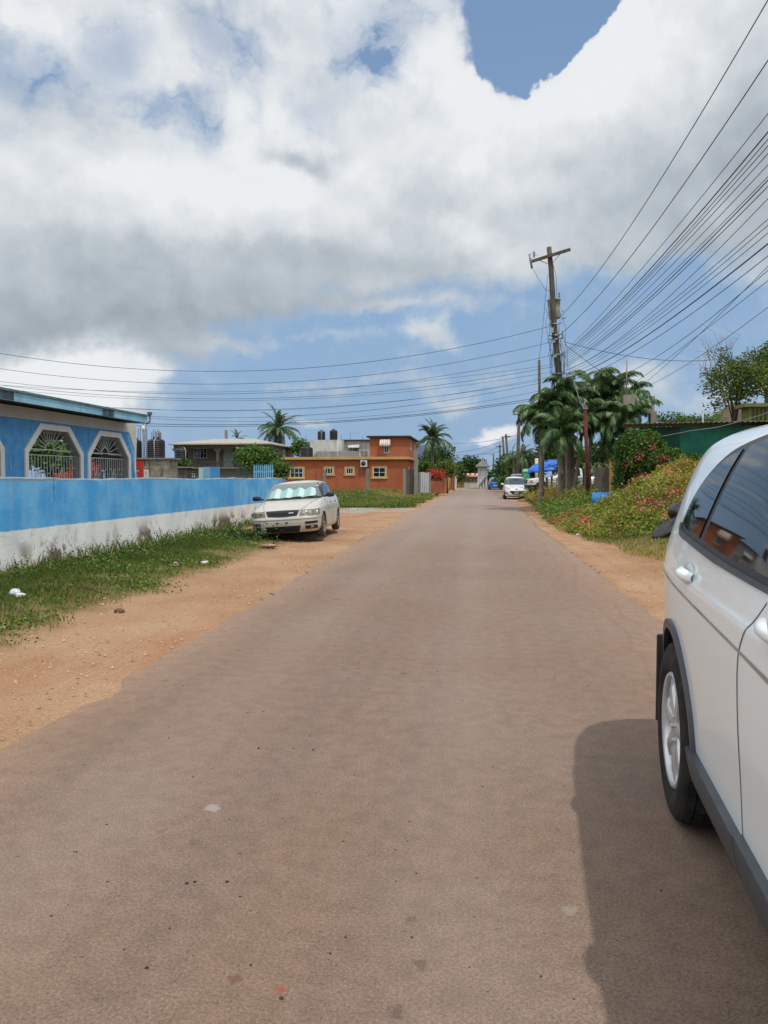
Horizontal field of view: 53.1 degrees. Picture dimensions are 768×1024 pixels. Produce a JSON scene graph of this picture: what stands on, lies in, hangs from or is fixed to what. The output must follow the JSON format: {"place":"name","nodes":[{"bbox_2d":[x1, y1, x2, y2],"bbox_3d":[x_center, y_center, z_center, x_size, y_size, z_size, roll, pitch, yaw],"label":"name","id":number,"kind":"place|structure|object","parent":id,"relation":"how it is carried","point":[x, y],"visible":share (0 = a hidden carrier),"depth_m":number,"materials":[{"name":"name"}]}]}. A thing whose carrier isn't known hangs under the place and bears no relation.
{"place":"outdoors","nodes":[
{"label":"outdoors","id":0,"kind":"place"},
{"bbox_2d":[54,462,143,478],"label":"red wall","id":1,"kind":"structure","parent":0,"point":[140,468],"depth_m":28.00,"materials":[{"name":"paint"}]},
{"bbox_2d":[135,426,180,477],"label":"unfinished building","id":2,"kind":"structure","parent":0,"point":[160,467],"depth_m":32.45,"materials":[{"name":"concrete"}]},
{"bbox_2d":[147,437,164,457],"bbox_3d":[-9.752,-2.718,32.883,0.726,1.003,0.759,0,3,7],"label":"water tank","id":3,"kind":"object","parent":2,"relation":"on","point":[156,447],"visible":0.9,"depth_m":32.60,"materials":[{"name":"black plastic"}]},
{"bbox_2d":[177,467,194,478],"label":"concrete shed","id":4,"kind":"structure","parent":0,"point":[183,472],"depth_m":45.83,"materials":[{"name":"grey concrete"}]},
{"bbox_2d":[0,479,668,749],"bbox_3d":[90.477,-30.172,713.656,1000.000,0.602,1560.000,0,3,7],"label":"ground","id":5,"kind":"structure","parent":0,"point":[95,685],"depth_m":8.59,"materials":[{"name":"brown gravel"}]},
{"bbox_2d":[29,440,71,477],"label":"tree","id":6,"kind":"object","parent":5,"relation":"on","point":[42,460],"visible":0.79,"depth_m":25.65,"materials":[{"name":"green plant"}]},
{"bbox_2d":[0,387,151,478],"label":"blue house","id":7,"kind":"structure","parent":5,"relation":"on","point":[82,430],"depth_m":16.71,"materials":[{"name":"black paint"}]},
{"bbox_2d":[91,449,104,478],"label":"tree","id":8,"kind":"object","parent":5,"relation":"on","point":[97,455],"visible":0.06,"depth_m":26.81,"materials":[{"name":"green plant"}]},
{"bbox_2d":[0,517,252,574],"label":"tall grass","id":9,"kind":"structure","parent":5,"relation":"on","point":[132,543],"depth_m":14.37,"materials":[{"name":"green plant"}]},
{"bbox_2d":[0,516,278,647],"bbox_3d":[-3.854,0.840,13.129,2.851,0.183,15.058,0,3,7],"label":"grass","id":10,"kind":"structure","parent":5,"relation":"on","point":[196,544],"depth_m":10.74,"materials":[{"name":"green plant"}]},
{"bbox_2d":[0,477,282,572],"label":"boundary wall","id":11,"kind":"structure","parent":5,"relation":"on","point":[47,515],"depth_m":14.15,"materials":[{"name":"blue paint"}]},
{"bbox_2d":[168,430,293,478],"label":"grey house","id":12,"kind":"structure","parent":5,"relation":"on","point":[210,453],"depth_m":79.56,"materials":[{"name":"concrete"}]},
{"bbox_2d":[174,447,188,464],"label":"water tank","id":13,"kind":"object","parent":12,"relation":"on","point":[181,452],"visible":0.67,"depth_m":77.06,"materials":[{"name":"black plastic"}]},
{"bbox_2d":[223,448,232,466],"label":"door","id":14,"kind":"structure","parent":12,"relation":"in","point":[227,452],"depth_m":80.67,"materials":[{"name":"black metal"}]},
{"bbox_2d":[199,464,273,478],"bbox_3d":[-6.399,-1.015,33.356,3.341,2.095,0.200,0,3,7],"label":"picket fence","id":15,"kind":"object","parent":5,"relation":"on","point":[215,472],"visible":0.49,"depth_m":33.27,"materials":[{"name":"blue paint"}]},
{"bbox_2d":[205,517,282,543],"bbox_3d":[-3.193,0.432,17.467,1.859,0.623,1.112,0,3,7],"label":"weed bush","id":16,"kind":"object","parent":5,"relation":"on","point":[248,534],"visible":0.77,"depth_m":17.42,"materials":[{"name":"green plant"}]},
{"bbox_2d":[230,442,285,478],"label":"tree","id":17,"kind":"object","parent":5,"relation":"on","point":[248,458],"visible":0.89,"depth_m":50.87,"materials":[{"name":"green plant"}]},
{"bbox_2d":[257,403,300,444],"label":"coconut palm","id":18,"kind":"object","parent":5,"relation":"on","point":[272,433],"visible":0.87,"depth_m":93.67,"materials":[{"name":"green plant"}]},
{"bbox_2d":[263,459,294,479],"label":"bush","id":19,"kind":"object","parent":5,"relation":"on","point":[280,470],"visible":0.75,"depth_m":46.87,"materials":[{"name":"green plant"}]},
{"bbox_2d":[251,480,339,536],"bbox_3d":[-2.192,-0.116,19.907,2.070,1.390,4.515,-3,2,4],"label":"silver sedan","id":20,"kind":"object","parent":5,"relation":"on","point":[300,506],"visible":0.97,"depth_m":18.38,"materials":[{"name":"beige paint"}]},
{"bbox_2d":[287,436,309,456],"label":"tree","id":21,"kind":"object","parent":5,"relation":"on","point":[297,445],"visible":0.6,"depth_m":84.96,"materials":[{"name":"green plant"}]},
{"bbox_2d":[310,432,369,456],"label":"white house","id":22,"kind":"structure","parent":5,"relation":"on","point":[340,445],"depth_m":75.27,"materials":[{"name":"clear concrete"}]},
{"bbox_2d":[283,468,405,495],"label":"fence","id":23,"kind":"object","parent":5,"relation":"on","point":[367,479],"visible":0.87,"depth_m":57.55,"materials":[{"name":"red brick"}]},
{"bbox_2d":[280,435,418,490],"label":"orange house","id":24,"kind":"structure","parent":5,"relation":"on","point":[388,457],"depth_m":65.95,"materials":[{"name":"concrete"}]},
{"bbox_2d":[300,445,312,456],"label":"water tank","id":25,"kind":"object","parent":24,"relation":"on","point":[306,450],"visible":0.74,"depth_m":67.78,"materials":[{"name":"black plastic"}]},
{"bbox_2d":[406,468,413,493],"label":"grey fence","id":26,"kind":"object","parent":5,"relation":"on","point":[409,481],"visible":0.95,"depth_m":60.17,"materials":[{"name":"concrete"}]},
{"bbox_2d":[414,448,417,494],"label":"gate post","id":27,"kind":"object","parent":5,"relation":"on","point":[415,471],"visible":1,"depth_m":59.58,"materials":[{"name":"grey concrete"}]},
{"bbox_2d":[418,472,430,492],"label":"sheet gate","id":28,"kind":"structure","parent":5,"relation":"on","point":[426,482],"depth_m":61.03,"materials":[{"name":"grey metal"}]},
{"bbox_2d":[418,459,436,475],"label":"shrub","id":29,"kind":"object","parent":5,"relation":"on","point":[425,465],"visible":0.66,"depth_m":69.58,"materials":[{"name":"green plant"}]},
{"bbox_2d":[417,417,453,480],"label":"coconut palm","id":30,"kind":"object","parent":5,"relation":"on","point":[432,432],"visible":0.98,"depth_m":81.33,"materials":[{"name":"green plant"}]},
{"bbox_2d":[425,466,449,494],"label":"flowering bush","id":31,"kind":"object","parent":5,"relation":"on","point":[436,475],"visible":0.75,"depth_m":66.08,"materials":[{"name":"red plant"}]},
{"bbox_2d":[418,445,457,478],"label":"tree","id":32,"kind":"object","parent":5,"relation":"on","point":[447,456],"visible":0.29,"depth_m":87.00,"materials":[{"name":"green plant"}]},
{"bbox_2d":[434,458,459,492],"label":"bush","id":33,"kind":"object","parent":5,"relation":"on","point":[449,466],"visible":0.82,"depth_m":75.41,"materials":[{"name":"green plant"}]},
{"bbox_2d":[459,473,477,487],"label":"tan building","id":34,"kind":"structure","parent":5,"relation":"on","point":[472,478],"depth_m":124.16,"materials":[{"name":"beige concrete"}]},
{"bbox_2d":[457,454,486,472],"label":"tree","id":35,"kind":"object","parent":5,"relation":"on","point":[471,462],"visible":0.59,"depth_m":147.24,"materials":[{"name":"green plant"}]},
{"bbox_2d":[475,459,489,488],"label":"white gabled house","id":36,"kind":"structure","parent":5,"relation":"on","point":[482,465],"depth_m":108.92,"materials":[{"name":"grey"}]},
{"bbox_2d":[491,453,511,479],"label":"tree","id":37,"kind":"object","parent":5,"relation":"on","point":[497,472],"visible":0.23,"depth_m":86.61,"materials":[{"name":"green plant"}]},
{"bbox_2d":[499,443,515,474],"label":"coconut palm","id":38,"kind":"object","parent":5,"relation":"on","point":[511,461],"visible":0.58,"depth_m":72.88,"materials":[{"name":"green plant"}]},
{"bbox_2d":[499,451,521,477],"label":"tree","id":39,"kind":"object","parent":5,"relation":"on","point":[505,469],"visible":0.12,"depth_m":78.61,"materials":[{"name":"green plant"}]},
{"bbox_2d":[513,413,519,473],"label":"utility pole","id":40,"kind":"object","parent":5,"relation":"on","point":[518,444],"visible":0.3,"depth_m":66.75,"materials":[{"name":"brown wood"}]},
{"bbox_2d":[507,444,535,476],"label":"coconut palm","id":41,"kind":"object","parent":5,"relation":"on","point":[522,460],"visible":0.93,"depth_m":62.73,"materials":[{"name":"green plant"}]},
{"bbox_2d":[514,452,547,477],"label":"tree","id":42,"kind":"object","parent":5,"relation":"on","point":[532,474],"visible":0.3,"depth_m":68.34,"materials":[{"name":"green plant"}]},
{"bbox_2d":[512,399,566,509],"bbox_3d":[7.245,-2.614,35.916,2.657,5.146,2.677,0,3,7],"label":"palm tree","id":43,"kind":"object","parent":5,"relation":"on","point":[527,413],"visible":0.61,"depth_m":35.48,"materials":[{"name":"green plant"}]},
{"bbox_2d":[528,460,557,490],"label":"tarpaulin canopy","id":44,"kind":"object","parent":5,"relation":"on","point":[550,465],"visible":0.61,"depth_m":49.46,"materials":[{"name":"blue fabric"}]},
{"bbox_2d":[528,247,583,488],"bbox_3d":[7.804,-6.495,34.596,2.398,12.186,8.909,0,3,7],"label":"utility pole","id":45,"kind":"object","parent":5,"relation":"on","point":[553,301],"visible":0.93,"depth_m":36.77,"materials":[{"name":"brown wood"}]},
{"bbox_2d":[0,326,549,371],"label":"overhead wire","id":46,"kind":"object","parent":45,"relation":"attached to","point":[279,369],"visible":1,"depth_m":36.46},
{"bbox_2d":[0,342,549,383],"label":"overhead wire","id":47,"kind":"object","parent":45,"relation":"attached to","point":[293,381],"visible":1,"depth_m":36.50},
{"bbox_2d":[0,355,551,393],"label":"overhead wire","id":48,"kind":"object","parent":45,"relation":"attached to","point":[277,392],"visible":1,"depth_m":36.45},
{"bbox_2d":[2,366,553,398],"bbox_3d":[-7.258,-6.151,36.216,30.899,1.648,0.017,0,3,-3],"label":"overhead wire","id":49,"kind":"object","parent":45,"relation":"attached to","point":[286,397],"visible":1,"depth_m":36.37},
{"bbox_2d":[5,364,553,391],"bbox_3d":[-7.256,-6.359,36.257,30.873,1.427,0.013,0,3,-2],"label":"overhead wire","id":50,"kind":"object","parent":45,"relation":"attached to","point":[280,390],"visible":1,"depth_m":36.42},
{"bbox_2d":[27,371,554,400],"bbox_3d":[-7.254,-5.981,36.172,30.936,1.490,0.013,0,3,-3],"label":"overhead wire","id":51,"kind":"object","parent":45,"relation":"attached to","point":[284,399],"visible":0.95,"depth_m":36.26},
{"bbox_2d":[118,379,544,410],"bbox_3d":[-7.255,-5.595,36.089,30.995,1.666,0.013,0,3,-3],"label":"overhead wire","id":52,"kind":"object","parent":45,"relation":"attached to","point":[314,407],"visible":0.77,"depth_m":36.28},
{"bbox_2d":[136,399,528,424],"bbox_3d":[-7.240,-4.844,35.969,31.119,1.549,0.024,0,3,-4],"label":"overhead wire","id":53,"kind":"object","parent":45,"relation":"attached to","point":[332,421],"visible":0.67,"depth_m":36.29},
{"bbox_2d":[135,399,538,426],"bbox_3d":[-7.242,-4.746,35.923,31.145,1.539,0.021,0,3,-4],"label":"overhead wire","id":54,"kind":"object","parent":45,"relation":"attached to","point":[314,423],"visible":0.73,"depth_m":36.16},
{"bbox_2d":[151,380,551,417],"bbox_3d":[-7.257,-5.370,36.048,31.023,1.918,0.017,0,3,-3],"label":"overhead wire","id":55,"kind":"object","parent":45,"relation":"attached to","point":[354,411],"visible":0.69,"depth_m":36.42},
{"bbox_2d":[558,0,767,318],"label":"overhead wire","id":56,"kind":"object","parent":45,"relation":"attached to","point":[683,142],"visible":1,"depth_m":17.38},
{"bbox_2d":[560,132,767,356],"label":"overhead wire","id":57,"kind":"object","parent":45,"relation":"attached to","point":[682,232],"visible":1,"depth_m":18.36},
{"bbox_2d":[561,60,767,333],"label":"overhead wire","id":58,"kind":"object","parent":45,"relation":"attached to","point":[682,185],"visible":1,"depth_m":17.82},
{"bbox_2d":[561,146,767,359],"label":"overhead wire","id":59,"kind":"object","parent":45,"relation":"attached to","point":[678,245],"visible":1,"depth_m":18.54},
{"bbox_2d":[561,153,767,361],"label":"overhead wire","id":60,"kind":"object","parent":45,"relation":"attached to","point":[680,248],"visible":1,"depth_m":18.37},
{"bbox_2d":[562,180,767,366],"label":"overhead wire","id":61,"kind":"object","parent":45,"relation":"attached to","point":[686,262],"visible":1,"depth_m":17.72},
{"bbox_2d":[562,186,767,368],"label":"overhead wire","id":62,"kind":"object","parent":45,"relation":"attached to","point":[693,260],"visible":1,"depth_m":17.23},
{"bbox_2d":[562,139,767,356],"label":"overhead wire","id":63,"kind":"object","parent":45,"relation":"attached to","point":[681,238],"visible":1,"depth_m":17.97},
{"bbox_2d":[563,165,767,362],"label":"overhead wire","id":64,"kind":"object","parent":45,"relation":"attached to","point":[683,253],"visible":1,"depth_m":18.03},
{"bbox_2d":[564,199,767,370],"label":"overhead wire","id":65,"kind":"object","parent":45,"relation":"attached to","point":[685,281],"visible":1,"depth_m":17.81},
{"bbox_2d":[565,114,767,350],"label":"overhead wire","id":66,"kind":"object","parent":45,"relation":"attached to","point":[683,218],"visible":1,"depth_m":18.14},
{"bbox_2d":[565,256,767,380],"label":"overhead wire","id":67,"kind":"object","parent":45,"relation":"attached to","point":[684,318],"visible":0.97,"depth_m":18.09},
{"bbox_2d":[565,225,767,373],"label":"overhead wire","id":68,"kind":"object","parent":45,"relation":"attached to","point":[685,294],"visible":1,"depth_m":18.20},
{"bbox_2d":[566,243,767,378],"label":"overhead wire","id":69,"kind":"object","parent":45,"relation":"attached to","point":[685,307],"visible":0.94,"depth_m":17.80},
{"bbox_2d":[519,477,592,503],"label":"verge weeds","id":70,"kind":"object","parent":5,"relation":"on","point":[582,484],"visible":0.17,"depth_m":43.70,"materials":[{"name":"green plant"}]},
{"bbox_2d":[524,468,593,490],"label":"white pickup","id":71,"kind":"object","parent":5,"relation":"on","point":[529,482],"visible":0.2,"depth_m":47.49,"materials":[{"name":"paint"}]},
{"bbox_2d":[528,382,590,492],"bbox_3d":[8.171,-3.179,35.992,2.944,5.627,2.714,0,3,7],"label":"palm tree","id":72,"kind":"object","parent":5,"relation":"on","point":[546,394],"visible":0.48,"depth_m":35.38,"materials":[{"name":"green plant"}]},
{"bbox_2d":[532,409,590,500],"bbox_3d":[7.967,-2.367,34.477,2.692,4.361,2.622,0,3,7],"label":"palm tree","id":73,"kind":"object","parent":5,"relation":"on","point":[556,438],"visible":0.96,"depth_m":34.09,"materials":[{"name":"green plant"}]},
{"bbox_2d":[525,486,611,521],"bbox_3d":[7.329,-0.389,29.293,3.269,1.157,12.974,0,3,7],"label":"ground cover","id":74,"kind":"object","parent":5,"relation":"on","point":[575,499],"visible":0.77,"depth_m":29.15,"materials":[{"name":"green plant"}]},
{"bbox_2d":[543,375,600,489],"bbox_3d":[9.025,-3.526,36.715,2.974,5.932,3.223,0,3,7],"label":"palm tree","id":75,"kind":"object","parent":5,"relation":"on","point":[569,464],"visible":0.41,"depth_m":36.47,"materials":[{"name":"green plant"}]},
{"bbox_2d":[558,398,611,490],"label":"palm tree","id":76,"kind":"object","parent":5,"relation":"on","point":[597,403],"visible":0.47,"depth_m":35.13,"materials":[{"name":"green plant"}]},
{"bbox_2d":[582,401,589,502],"bbox_3d":[7.809,-2.224,29.686,0.362,4.094,0.156,0,3,7],"label":"rusty pole","id":77,"kind":"object","parent":5,"relation":"on","point":[586,450],"visible":0.88,"depth_m":29.62,"materials":[{"name":"metal"}]},
{"bbox_2d":[574,446,597,485],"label":"bush","id":78,"kind":"object","parent":5,"relation":"on","point":[582,459],"visible":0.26,"depth_m":48.19,"materials":[{"name":"green plant"}]},
{"bbox_2d":[566,366,627,486],"bbox_3d":[10.530,-4.016,38.521,3.241,6.643,3.380,0,3,7],"label":"palm tree","id":79,"kind":"object","parent":5,"relation":"on","point":[610,369],"visible":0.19,"depth_m":38.21,"materials":[{"name":"green plant"}]},
{"bbox_2d":[582,439,616,466],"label":"bush","id":80,"kind":"object","parent":5,"relation":"on","point":[597,453],"visible":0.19,"depth_m":44.10,"materials":[{"name":"green plant"}]},
{"bbox_2d":[594,468,608,491],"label":"concrete slab","id":81,"kind":"structure","parent":5,"relation":"on","point":[601,478],"depth_m":32.57,"materials":[{"name":"grey concrete"}]},
{"bbox_2d":[580,405,628,467],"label":"palm tree","id":82,"kind":"object","parent":5,"relation":"on","point":[606,446],"visible":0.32,"depth_m":35.17,"materials":[{"name":"green plant"}]},
{"bbox_2d":[584,370,648,467],"bbox_3d":[10.849,-3.692,36.748,3.166,6.175,3.151,0,3,7],"label":"palm tree","id":83,"kind":"object","parent":5,"relation":"on","point":[606,389],"visible":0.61,"depth_m":36.26,"materials":[{"name":"green plant"}]},
{"bbox_2d":[545,453,704,539],"bbox_3d":[9.252,-0.453,22.457,8.790,2.531,14.880,0,3,7],"label":"flowering mound","id":84,"kind":"object","parent":5,"relation":"on","point":[638,507],"visible":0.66,"depth_m":20.68,"materials":[{"name":"green plant"}]},
{"bbox_2d":[610,427,701,490],"bbox_3d":[9.169,-1.300,24.887,4.230,3.026,1.903,2,3,41],"label":"climbing vine","id":85,"kind":"object","parent":84,"relation":"on","point":[641,452],"visible":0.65,"depth_m":25.34,"materials":[{"name":"green plant"}]},
{"bbox_2d":[668,502,681,518],"bbox_3d":[7.321,0.015,18.645,0.812,0.491,0.656,0,3,7],"label":"rubbish bag","id":86,"kind":"object","parent":84,"relation":"on","point":[673,509],"visible":0.23,"depth_m":18.51,"materials":[{"name":"black plastic"}]},
{"bbox_2d":[622,420,767,475],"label":"green shed","id":87,"kind":"structure","parent":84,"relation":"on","point":[702,442],"depth_m":25.87,"materials":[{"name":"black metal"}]},
{"bbox_2d":[696,346,767,425],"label":"tree","id":88,"kind":"object","parent":84,"relation":"on","point":[743,373],"visible":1,"depth_m":28.22,"materials":[{"name":"green plant"}]},
{"bbox_2d":[620,360,634,487],"bbox_3d":[11.242,-3.515,35.399,0.521,6.911,0.500,0,3,7],"label":"utility pole","id":89,"kind":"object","parent":5,"relation":"on","point":[627,399],"depth_m":35.10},
{"bbox_2d":[594,398,662,488],"bbox_3d":[10.926,-2.787,34.753,2.970,4.542,3.028,0,3,7],"label":"palm tree","id":90,"kind":"object","parent":5,"relation":"on","point":[621,409],"visible":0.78,"depth_m":34.21,"materials":[{"name":"green plant"}]},
{"bbox_2d":[614,381,659,489],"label":"palm tree","id":91,"kind":"object","parent":5,"relation":"on","point":[643,391],"visible":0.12,"depth_m":38.48,"materials":[{"name":"green plant"}]},
{"bbox_2d":[648,396,656,422],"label":"concrete column","id":92,"kind":"structure","parent":5,"relation":"on","point":[652,417],"depth_m":34.99,"materials":[{"name":"beige concrete"}]},
{"bbox_2d":[651,516,676,538],"bbox_3d":[6.886,0.325,18.014,1.397,0.630,0.701,-1,3,-18],"label":"rubbish bag","id":93,"kind":"object","parent":5,"relation":"on","point":[663,530],"visible":0.25,"depth_m":17.77,"materials":[{"name":"black plastic"}]},
{"bbox_2d":[646,411,727,426],"bbox_3d":[15.154,-2.761,38.397,4.195,4.642,3.852,2,3,42],"label":"shrub","id":94,"kind":"object","parent":5,"relation":"on","point":[679,418],"visible":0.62,"depth_m":37.91,"materials":[{"name":"green plant"}]},
{"bbox_2d":[691,323,748,414],"bbox_3d":[12.560,-5.201,28.622,2.385,3.922,1.022,0,3,7],"label":"tree","id":95,"kind":"object","parent":5,"relation":"on","point":[719,357],"visible":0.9,"depth_m":28.62,"materials":[{"name":"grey plant"}]},
{"bbox_2d":[706,403,742,421],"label":"brown roofed house","id":96,"kind":"structure","parent":5,"relation":"on","point":[727,414],"depth_m":42.16,"materials":[{"name":"beige paint"}]},
{"bbox_2d":[734,403,767,425],"bbox_3d":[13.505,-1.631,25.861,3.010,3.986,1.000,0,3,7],"label":"yellow green house","id":97,"kind":"structure","parent":5,"relation":"on","point":[749,410],"depth_m":25.53,"materials":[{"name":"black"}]},
{"bbox_2d":[741,340,767,402],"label":"tree","id":98,"kind":"object","parent":5,"relation":"on","point":[763,352],"visible":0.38,"depth_m":29.08,"materials":[{"name":"green plant"}]},
{"bbox_2d":[340,508,415,512],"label":"side street","id":99,"kind":"structure","parent":0,"point":[362,510],"depth_m":35.78,"materials":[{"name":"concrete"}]},
{"bbox_2d":[0,488,767,1023],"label":"road","id":100,"kind":"structure","parent":0,"point":[518,656],"depth_m":3.34,"materials":[{"name":"brown asphalt"}]},
{"bbox_2d":[17,535,759,1014],"bbox_3d":[0.975,1.010,11.093,4.151,0.005,17.964,0,3,7],"label":"grit","id":101,"kind":"object","parent":100,"relation":"on","point":[343,841],"visible":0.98,"depth_m":2.85,"materials":[{"name":"brown gravel"}]},
{"bbox_2d":[501,477,527,498],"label":"white hatchback","id":102,"kind":"object","parent":100,"relation":"on","point":[512,486],"visible":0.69,"depth_m":54.96,"materials":[{"name":"paint"}]},
{"bbox_2d":[655,424,767,934],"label":"white suv","id":103,"kind":"object","parent":100,"relation":"on","point":[711,715],"visible":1,"depth_m":2.57,"materials":[{"name":"paint"}]},
{"bbox_2d":[0,0,767,477],"label":"sky","id":104,"kind":"structure","parent":0,"point":[189,188],"materials":[{"name":"white"}]},
{"bbox_2d":[331,487,438,507],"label":"lot grass","id":105,"kind":"structure","parent":0,"point":[359,504],"depth_m":49.69,"materials":[{"name":"green plant"}]},
{"bbox_2d":[375,486,451,496],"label":"verge grass","id":106,"kind":"structure","parent":0,"point":[422,493],"depth_m":63.48,"materials":[{"name":"green plant"}]},
{"bbox_2d":[431,478,446,492],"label":"garden wall","id":107,"kind":"structure","parent":106,"relation":"on","point":[438,486],"depth_m":65.90,"materials":[{"name":"brick"}]},
{"bbox_2d":[522,485,593,503],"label":"dry grass","id":108,"kind":"structure","parent":0,"point":[550,493],"depth_m":38.98,"materials":[{"name":"green plant"}]},
{"bbox_2d":[523,497,669,560],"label":"roadside grass","id":109,"kind":"structure","parent":0,"point":[659,551],"depth_m":16.85,"materials":[{"name":"green plant"}]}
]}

